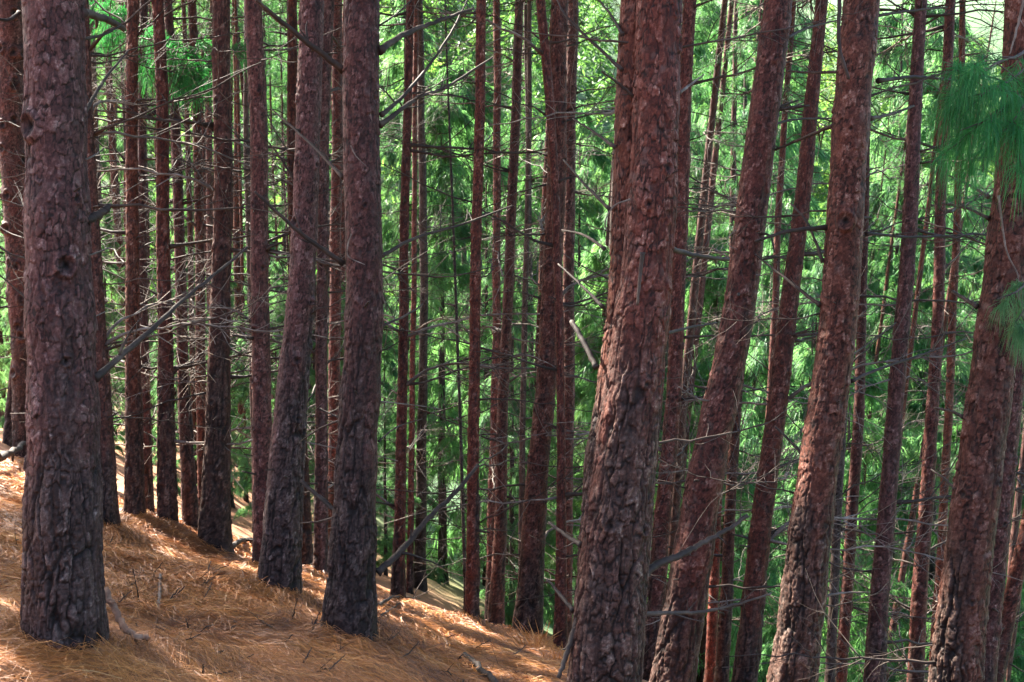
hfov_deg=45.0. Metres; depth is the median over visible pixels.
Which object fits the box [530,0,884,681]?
pine tree
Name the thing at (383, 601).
fallen branch
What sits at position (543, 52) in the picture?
pine tree
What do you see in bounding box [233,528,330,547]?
fallen branch
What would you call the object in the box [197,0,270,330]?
pine tree
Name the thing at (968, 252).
evergreen tree
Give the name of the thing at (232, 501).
pine tree
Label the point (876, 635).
pine tree
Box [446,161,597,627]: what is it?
evergreen tree
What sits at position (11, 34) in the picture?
pine tree
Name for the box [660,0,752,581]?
pine tree
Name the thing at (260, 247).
pine tree
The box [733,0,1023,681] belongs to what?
pine tree
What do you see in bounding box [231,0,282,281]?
pine tree
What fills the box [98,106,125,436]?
pine tree
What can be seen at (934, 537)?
evergreen tree
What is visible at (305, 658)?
fallen twig
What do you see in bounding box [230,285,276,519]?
evergreen tree
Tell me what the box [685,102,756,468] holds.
evergreen tree
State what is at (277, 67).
pine tree
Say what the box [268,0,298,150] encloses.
pine tree
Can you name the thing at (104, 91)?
pine tree
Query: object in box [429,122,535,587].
evergreen tree
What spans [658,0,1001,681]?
pine tree
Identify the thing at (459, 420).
pine tree
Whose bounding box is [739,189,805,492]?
pine tree
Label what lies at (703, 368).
evergreen tree
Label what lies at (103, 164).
evergreen tree
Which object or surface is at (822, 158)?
evergreen tree
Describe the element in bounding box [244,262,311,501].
evergreen tree
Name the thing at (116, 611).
fallen branch
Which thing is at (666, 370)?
evergreen tree
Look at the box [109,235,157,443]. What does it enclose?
evergreen tree
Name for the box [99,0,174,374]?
pine tree
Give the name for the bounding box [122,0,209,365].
pine tree
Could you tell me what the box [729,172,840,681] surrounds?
evergreen tree
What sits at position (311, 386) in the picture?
pine tree
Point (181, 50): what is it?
pine tree
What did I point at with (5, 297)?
pine tree
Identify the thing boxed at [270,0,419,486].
pine tree
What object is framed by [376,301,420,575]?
evergreen tree
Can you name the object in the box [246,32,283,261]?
pine tree
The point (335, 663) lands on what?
fallen twig
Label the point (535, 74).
pine tree
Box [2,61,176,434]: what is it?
pine tree
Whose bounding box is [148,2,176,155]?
pine tree
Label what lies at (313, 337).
pine tree
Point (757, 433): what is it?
evergreen tree
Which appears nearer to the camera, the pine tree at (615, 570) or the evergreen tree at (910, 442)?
the pine tree at (615, 570)
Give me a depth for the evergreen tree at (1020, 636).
30.16 m
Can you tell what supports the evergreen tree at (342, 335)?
on the ground
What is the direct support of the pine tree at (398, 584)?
on the ground
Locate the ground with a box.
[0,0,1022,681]
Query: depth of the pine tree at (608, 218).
27.05 m
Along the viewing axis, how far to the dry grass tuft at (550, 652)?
10.45 m
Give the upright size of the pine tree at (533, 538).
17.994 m
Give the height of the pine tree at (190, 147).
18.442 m
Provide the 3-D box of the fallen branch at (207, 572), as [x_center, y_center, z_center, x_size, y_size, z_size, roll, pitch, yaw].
[-2.289,1.676,9.225,0.202,0.179,0.942,-2,4,-21]
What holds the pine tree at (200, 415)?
on the ground
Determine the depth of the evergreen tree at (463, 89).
41.53 m
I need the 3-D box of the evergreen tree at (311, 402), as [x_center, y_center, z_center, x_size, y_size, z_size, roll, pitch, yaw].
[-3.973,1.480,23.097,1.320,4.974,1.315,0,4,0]
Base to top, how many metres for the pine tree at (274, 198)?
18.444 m
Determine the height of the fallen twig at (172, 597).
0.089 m
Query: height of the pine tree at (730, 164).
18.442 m
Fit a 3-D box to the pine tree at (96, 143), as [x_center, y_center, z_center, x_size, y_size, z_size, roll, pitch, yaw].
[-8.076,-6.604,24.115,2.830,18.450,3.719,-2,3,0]
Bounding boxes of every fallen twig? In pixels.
[110,535,194,545]
[123,568,146,600]
[168,588,179,600]
[245,607,272,626]
[303,648,313,662]
[311,612,322,630]
[316,656,334,672]
[326,640,351,657]
[327,655,344,672]
[398,640,422,659]
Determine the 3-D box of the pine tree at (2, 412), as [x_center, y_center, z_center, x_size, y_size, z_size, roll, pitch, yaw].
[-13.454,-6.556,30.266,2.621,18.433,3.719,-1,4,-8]
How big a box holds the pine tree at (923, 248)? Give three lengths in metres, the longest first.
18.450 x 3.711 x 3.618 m
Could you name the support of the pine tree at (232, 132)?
on the ground
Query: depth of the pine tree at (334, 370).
16.91 m
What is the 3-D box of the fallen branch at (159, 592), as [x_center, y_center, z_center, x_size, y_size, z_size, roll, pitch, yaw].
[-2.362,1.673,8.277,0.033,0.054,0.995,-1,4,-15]
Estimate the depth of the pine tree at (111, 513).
10.65 m
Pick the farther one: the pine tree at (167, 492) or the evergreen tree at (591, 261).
the evergreen tree at (591, 261)
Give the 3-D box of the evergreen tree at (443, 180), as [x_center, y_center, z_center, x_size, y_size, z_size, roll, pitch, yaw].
[-1.744,0.200,29.259,4.031,12.050,4.091,-2,4,-26]
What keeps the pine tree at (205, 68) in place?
on the ground
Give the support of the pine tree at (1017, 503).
on the ground
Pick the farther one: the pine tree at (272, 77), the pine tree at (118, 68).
the pine tree at (272, 77)
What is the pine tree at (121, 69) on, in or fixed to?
on the ground
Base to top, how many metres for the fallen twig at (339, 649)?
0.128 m
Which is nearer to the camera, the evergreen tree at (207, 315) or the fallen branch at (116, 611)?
the fallen branch at (116, 611)
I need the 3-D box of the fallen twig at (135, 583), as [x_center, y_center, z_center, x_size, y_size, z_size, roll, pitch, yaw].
[-2.320,1.539,7.740,0.129,0.321,0.298,0,4,0]
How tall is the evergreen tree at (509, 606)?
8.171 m
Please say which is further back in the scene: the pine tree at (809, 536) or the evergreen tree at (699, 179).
the evergreen tree at (699, 179)
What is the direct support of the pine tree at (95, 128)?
on the ground
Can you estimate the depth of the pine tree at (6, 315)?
24.70 m
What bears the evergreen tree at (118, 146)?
on the ground
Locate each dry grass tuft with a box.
[510,616,561,649]
[536,644,569,662]
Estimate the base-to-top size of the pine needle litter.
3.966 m
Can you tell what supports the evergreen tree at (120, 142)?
on the ground
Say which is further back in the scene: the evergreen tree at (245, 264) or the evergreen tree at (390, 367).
the evergreen tree at (245, 264)
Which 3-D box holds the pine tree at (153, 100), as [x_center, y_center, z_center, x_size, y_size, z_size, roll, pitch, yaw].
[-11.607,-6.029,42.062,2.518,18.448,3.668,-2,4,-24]
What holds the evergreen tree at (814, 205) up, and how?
on the ground
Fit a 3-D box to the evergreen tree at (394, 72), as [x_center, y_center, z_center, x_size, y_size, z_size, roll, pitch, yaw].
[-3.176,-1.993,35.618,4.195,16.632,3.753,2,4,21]
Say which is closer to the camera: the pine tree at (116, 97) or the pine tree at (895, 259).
the pine tree at (895, 259)
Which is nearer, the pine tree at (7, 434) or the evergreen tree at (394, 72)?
the pine tree at (7, 434)
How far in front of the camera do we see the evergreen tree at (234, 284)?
24.05 m
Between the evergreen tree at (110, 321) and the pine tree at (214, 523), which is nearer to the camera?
the pine tree at (214, 523)
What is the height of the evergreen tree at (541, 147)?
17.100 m
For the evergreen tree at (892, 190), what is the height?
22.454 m
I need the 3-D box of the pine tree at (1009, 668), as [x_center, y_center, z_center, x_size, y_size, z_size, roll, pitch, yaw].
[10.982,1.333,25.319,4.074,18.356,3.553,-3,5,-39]
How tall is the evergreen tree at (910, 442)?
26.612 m
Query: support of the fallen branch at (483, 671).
on the ground
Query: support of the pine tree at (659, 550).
on the ground
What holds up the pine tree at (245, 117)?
on the ground
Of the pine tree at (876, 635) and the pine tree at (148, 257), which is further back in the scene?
the pine tree at (148, 257)
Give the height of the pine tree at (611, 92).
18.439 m
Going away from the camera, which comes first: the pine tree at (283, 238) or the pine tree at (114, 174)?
the pine tree at (114, 174)
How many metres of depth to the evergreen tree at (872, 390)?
21.16 m
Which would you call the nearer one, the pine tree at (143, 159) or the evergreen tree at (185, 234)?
the pine tree at (143, 159)
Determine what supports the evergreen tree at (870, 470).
on the ground
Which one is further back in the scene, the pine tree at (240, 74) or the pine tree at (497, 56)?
the pine tree at (240, 74)
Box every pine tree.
[0,0,155,457]
[0,0,247,653]
[0,0,282,515]
[0,0,286,513]
[0,0,343,527]
[0,0,409,522]
[0,0,446,555]
[0,27,155,446]
[0,241,10,362]
[0,294,4,427]
[0,297,5,411]
[1,181,10,381]
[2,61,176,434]
[8,0,378,505]
[19,0,390,529]
[89,0,187,433]
[90,26,188,331]
[92,0,245,395]
[92,13,240,485]
[96,0,233,483]
[96,1,106,109]
[96,40,152,351]
[97,28,120,398]
[98,1,120,338]
[98,1,192,307]
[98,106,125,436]
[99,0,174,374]
[100,0,425,567]
[103,1,155,380]
[103,1,209,445]
[103,2,124,405]
[115,0,178,438]
[115,0,452,574]
[117,1,170,255]
[119,13,327,531]
[122,0,200,233]
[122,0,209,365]
[125,0,246,323]
[136,0,512,564]
[147,7,173,316]
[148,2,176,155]
[151,0,286,489]
[151,2,279,508]
[155,0,248,341]
[173,0,287,502]
[181,0,208,220]
[182,0,458,594]
[183,5,245,426]
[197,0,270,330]
[210,0,342,385]
[230,0,284,261]
[230,0,420,488]
[230,6,245,291]
[230,19,244,414]
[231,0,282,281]
[231,0,604,597]
[232,0,288,421]
[232,17,277,333]
[236,0,298,403]
[241,0,272,284]
[245,0,452,549]
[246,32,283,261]
[254,0,511,642]
[262,0,592,619]
[262,10,283,397]
[266,0,285,354]
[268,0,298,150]
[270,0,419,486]
[271,28,286,276]
[274,0,298,133]
[274,44,408,435]
[283,70,331,359]
[284,0,383,365]
[307,124,331,477]
[309,0,532,594]
[328,62,432,458]
[331,0,528,593]
[334,0,605,625]
[337,0,792,648]
[377,0,786,634]
[380,0,736,637]
[392,0,483,608]
[398,0,610,619]
[407,0,595,574]
[419,0,556,592]
[455,0,884,680]
[458,0,612,565]
[464,44,536,375]
[467,0,611,554]
[477,0,887,681]
[521,43,719,600]
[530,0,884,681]
[532,2,694,385]
[545,0,711,609]
[566,3,899,681]
[576,0,813,598]
[645,0,1023,681]
[653,9,769,515]
[657,0,809,681]
[658,0,888,681]
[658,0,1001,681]
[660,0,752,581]
[665,0,1020,681]
[685,0,901,617]
[685,0,1023,681]
[688,0,782,610]
[688,41,699,273]
[722,0,1023,681]
[724,0,1003,681]
[726,0,1023,681]
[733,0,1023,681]
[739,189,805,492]
[761,201,826,670]
[799,75,911,547]
[809,0,1022,681]
[819,0,1023,681]
[852,28,1023,681]
[852,125,930,680]
[859,221,921,681]
[865,0,996,681]
[898,176,1023,681]
[899,172,993,633]
[955,367,1023,681]
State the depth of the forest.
107.12 m
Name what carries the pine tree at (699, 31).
on the ground
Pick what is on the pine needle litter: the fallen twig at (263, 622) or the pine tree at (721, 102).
the fallen twig at (263, 622)
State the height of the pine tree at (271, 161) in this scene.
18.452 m
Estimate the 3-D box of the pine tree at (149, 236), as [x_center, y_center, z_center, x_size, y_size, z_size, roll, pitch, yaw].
[-6.817,-6.029,22.361,3.384,18.450,4.336,-1,3,0]
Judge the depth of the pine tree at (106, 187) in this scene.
24.56 m
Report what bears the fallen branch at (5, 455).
on the ground
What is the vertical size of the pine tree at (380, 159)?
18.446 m
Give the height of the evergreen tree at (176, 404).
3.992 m
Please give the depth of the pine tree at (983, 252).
26.45 m
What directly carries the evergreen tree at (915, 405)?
on the ground
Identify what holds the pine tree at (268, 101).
on the ground
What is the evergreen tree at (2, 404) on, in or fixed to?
on the ground
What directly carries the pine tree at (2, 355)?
on the ground
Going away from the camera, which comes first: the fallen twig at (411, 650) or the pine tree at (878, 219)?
the fallen twig at (411, 650)
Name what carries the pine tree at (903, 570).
on the ground
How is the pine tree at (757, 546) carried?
on the ground
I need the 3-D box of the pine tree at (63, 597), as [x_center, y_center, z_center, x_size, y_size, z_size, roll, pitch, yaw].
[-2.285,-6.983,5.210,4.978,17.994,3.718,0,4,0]
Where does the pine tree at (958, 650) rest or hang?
on the ground
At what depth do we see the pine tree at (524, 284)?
21.52 m
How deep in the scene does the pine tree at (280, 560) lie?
9.20 m
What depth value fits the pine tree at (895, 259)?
30.14 m
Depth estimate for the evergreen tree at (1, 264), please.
33.54 m
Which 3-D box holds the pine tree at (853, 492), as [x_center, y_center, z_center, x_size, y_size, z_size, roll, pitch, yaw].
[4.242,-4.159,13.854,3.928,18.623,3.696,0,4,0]
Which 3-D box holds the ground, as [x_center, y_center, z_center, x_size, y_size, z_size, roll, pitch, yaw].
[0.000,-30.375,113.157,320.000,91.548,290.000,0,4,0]
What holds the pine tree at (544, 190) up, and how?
on the ground
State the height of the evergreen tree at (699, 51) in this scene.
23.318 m
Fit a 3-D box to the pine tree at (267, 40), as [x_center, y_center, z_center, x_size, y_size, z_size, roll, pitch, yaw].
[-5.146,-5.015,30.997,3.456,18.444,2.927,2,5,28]
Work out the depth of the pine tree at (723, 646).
13.15 m
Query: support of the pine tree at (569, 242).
on the ground
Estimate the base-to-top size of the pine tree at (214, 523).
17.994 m
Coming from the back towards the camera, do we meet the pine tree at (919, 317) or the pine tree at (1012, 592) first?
the pine tree at (919, 317)
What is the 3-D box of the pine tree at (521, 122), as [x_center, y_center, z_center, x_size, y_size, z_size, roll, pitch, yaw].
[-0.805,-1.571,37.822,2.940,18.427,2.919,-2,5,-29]
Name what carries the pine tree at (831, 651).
on the ground
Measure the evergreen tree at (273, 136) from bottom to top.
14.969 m
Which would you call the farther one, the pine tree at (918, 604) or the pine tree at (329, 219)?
the pine tree at (329, 219)
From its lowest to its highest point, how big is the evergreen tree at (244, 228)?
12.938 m
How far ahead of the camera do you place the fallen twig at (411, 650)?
7.80 m
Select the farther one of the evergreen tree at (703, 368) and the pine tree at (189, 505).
the evergreen tree at (703, 368)
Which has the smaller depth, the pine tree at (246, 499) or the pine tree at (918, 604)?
the pine tree at (918, 604)
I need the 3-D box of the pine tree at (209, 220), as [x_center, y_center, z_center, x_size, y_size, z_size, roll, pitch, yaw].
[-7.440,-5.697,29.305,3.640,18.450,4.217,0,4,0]
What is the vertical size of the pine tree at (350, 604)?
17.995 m
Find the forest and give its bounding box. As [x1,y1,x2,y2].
[0,0,1022,655]
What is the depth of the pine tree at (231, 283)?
43.16 m
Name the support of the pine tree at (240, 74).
on the ground
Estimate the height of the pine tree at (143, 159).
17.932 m
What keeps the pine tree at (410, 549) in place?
on the ground
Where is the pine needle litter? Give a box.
[0,451,568,681]
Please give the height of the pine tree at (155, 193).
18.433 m
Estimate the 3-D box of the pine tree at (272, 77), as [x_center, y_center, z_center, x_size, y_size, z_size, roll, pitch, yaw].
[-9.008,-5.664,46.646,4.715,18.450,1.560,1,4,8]
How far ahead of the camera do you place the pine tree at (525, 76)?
23.92 m
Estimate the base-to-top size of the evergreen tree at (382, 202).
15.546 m
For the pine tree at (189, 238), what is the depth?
25.08 m
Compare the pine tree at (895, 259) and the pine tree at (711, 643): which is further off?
the pine tree at (895, 259)
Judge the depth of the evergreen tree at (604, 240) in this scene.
55.44 m
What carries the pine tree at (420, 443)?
on the ground
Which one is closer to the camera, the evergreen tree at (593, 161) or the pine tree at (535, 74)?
the pine tree at (535, 74)
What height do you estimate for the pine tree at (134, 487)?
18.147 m
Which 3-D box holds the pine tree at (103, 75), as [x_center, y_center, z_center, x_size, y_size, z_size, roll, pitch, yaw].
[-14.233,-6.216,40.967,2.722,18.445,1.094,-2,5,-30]
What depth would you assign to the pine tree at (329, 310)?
27.71 m
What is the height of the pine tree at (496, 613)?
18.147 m
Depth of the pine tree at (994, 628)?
11.09 m
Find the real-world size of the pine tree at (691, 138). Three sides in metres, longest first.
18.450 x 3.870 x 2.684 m
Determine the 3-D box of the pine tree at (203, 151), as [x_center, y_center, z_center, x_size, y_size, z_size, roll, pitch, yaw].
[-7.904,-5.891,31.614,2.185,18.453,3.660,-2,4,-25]
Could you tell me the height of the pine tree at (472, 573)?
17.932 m
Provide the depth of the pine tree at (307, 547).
12.17 m
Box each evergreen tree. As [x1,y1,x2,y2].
[0,174,9,396]
[0,233,10,430]
[0,267,10,433]
[97,76,157,392]
[99,136,154,413]
[100,209,124,457]
[105,60,188,402]
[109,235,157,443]
[149,282,196,497]
[153,153,248,432]
[174,238,208,453]
[188,95,246,388]
[194,277,250,498]
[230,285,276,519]
[231,95,286,418]
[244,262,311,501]
[268,12,330,423]
[284,314,315,536]
[307,280,381,552]
[327,106,409,463]
[376,0,467,528]
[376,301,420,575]
[377,91,518,585]
[389,54,525,538]
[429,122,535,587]
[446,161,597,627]
[455,216,556,632]
[509,133,596,571]
[520,101,611,616]
[544,240,669,619]
[572,179,685,605]
[574,166,610,549]
[584,0,765,641]
[647,261,779,681]
[683,121,754,676]
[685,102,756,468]
[690,0,818,681]
[717,3,871,667]
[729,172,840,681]
[730,256,891,681]
[745,322,794,580]
[770,340,910,681]
[778,140,830,605]
[819,0,965,681]
[825,6,1023,681]
[843,20,951,676]
[864,243,939,678]
[895,107,1023,681]
[896,417,1015,681]
[921,189,991,529]
[1006,397,1023,681]
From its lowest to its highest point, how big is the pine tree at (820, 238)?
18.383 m
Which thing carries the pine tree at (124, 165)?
on the ground
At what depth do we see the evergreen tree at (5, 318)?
27.80 m
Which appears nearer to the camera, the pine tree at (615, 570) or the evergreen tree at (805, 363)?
the pine tree at (615, 570)
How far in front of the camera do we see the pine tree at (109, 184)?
48.61 m
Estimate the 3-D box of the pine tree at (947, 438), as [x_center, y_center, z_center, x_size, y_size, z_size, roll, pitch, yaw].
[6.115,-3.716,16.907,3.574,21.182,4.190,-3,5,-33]
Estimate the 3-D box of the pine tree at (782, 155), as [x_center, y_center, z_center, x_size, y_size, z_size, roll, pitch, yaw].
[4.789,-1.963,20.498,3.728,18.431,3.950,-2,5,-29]
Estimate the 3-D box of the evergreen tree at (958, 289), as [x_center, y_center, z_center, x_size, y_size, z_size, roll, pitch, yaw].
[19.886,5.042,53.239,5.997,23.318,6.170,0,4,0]
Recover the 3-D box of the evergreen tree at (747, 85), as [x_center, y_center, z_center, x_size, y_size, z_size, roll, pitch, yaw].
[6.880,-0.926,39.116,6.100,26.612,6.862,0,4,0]
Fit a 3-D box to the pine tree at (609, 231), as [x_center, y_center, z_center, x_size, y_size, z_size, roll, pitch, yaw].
[1.612,-3.213,20.003,2.651,18.405,3.946,2,5,31]
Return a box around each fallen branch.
[0,441,25,463]
[104,586,150,640]
[156,573,161,608]
[199,561,219,587]
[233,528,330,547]
[377,601,410,616]
[378,549,456,605]
[463,652,498,681]
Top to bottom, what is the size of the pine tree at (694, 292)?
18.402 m
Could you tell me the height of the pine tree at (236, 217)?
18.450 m
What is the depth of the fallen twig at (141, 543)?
10.40 m
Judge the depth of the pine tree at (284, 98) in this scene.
38.11 m
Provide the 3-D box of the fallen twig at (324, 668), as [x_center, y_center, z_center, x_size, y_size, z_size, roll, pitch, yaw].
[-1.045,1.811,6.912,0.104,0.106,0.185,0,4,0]
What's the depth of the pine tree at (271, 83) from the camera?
40.56 m
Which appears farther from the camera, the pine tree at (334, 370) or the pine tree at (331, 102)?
the pine tree at (331, 102)
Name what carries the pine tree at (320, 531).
on the ground
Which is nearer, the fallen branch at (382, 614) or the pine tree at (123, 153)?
the fallen branch at (382, 614)
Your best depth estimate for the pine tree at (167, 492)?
11.85 m
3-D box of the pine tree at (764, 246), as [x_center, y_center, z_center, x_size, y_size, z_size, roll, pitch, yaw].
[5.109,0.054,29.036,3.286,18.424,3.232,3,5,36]
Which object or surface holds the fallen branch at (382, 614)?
on the ground
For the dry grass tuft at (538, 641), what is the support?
on the ground

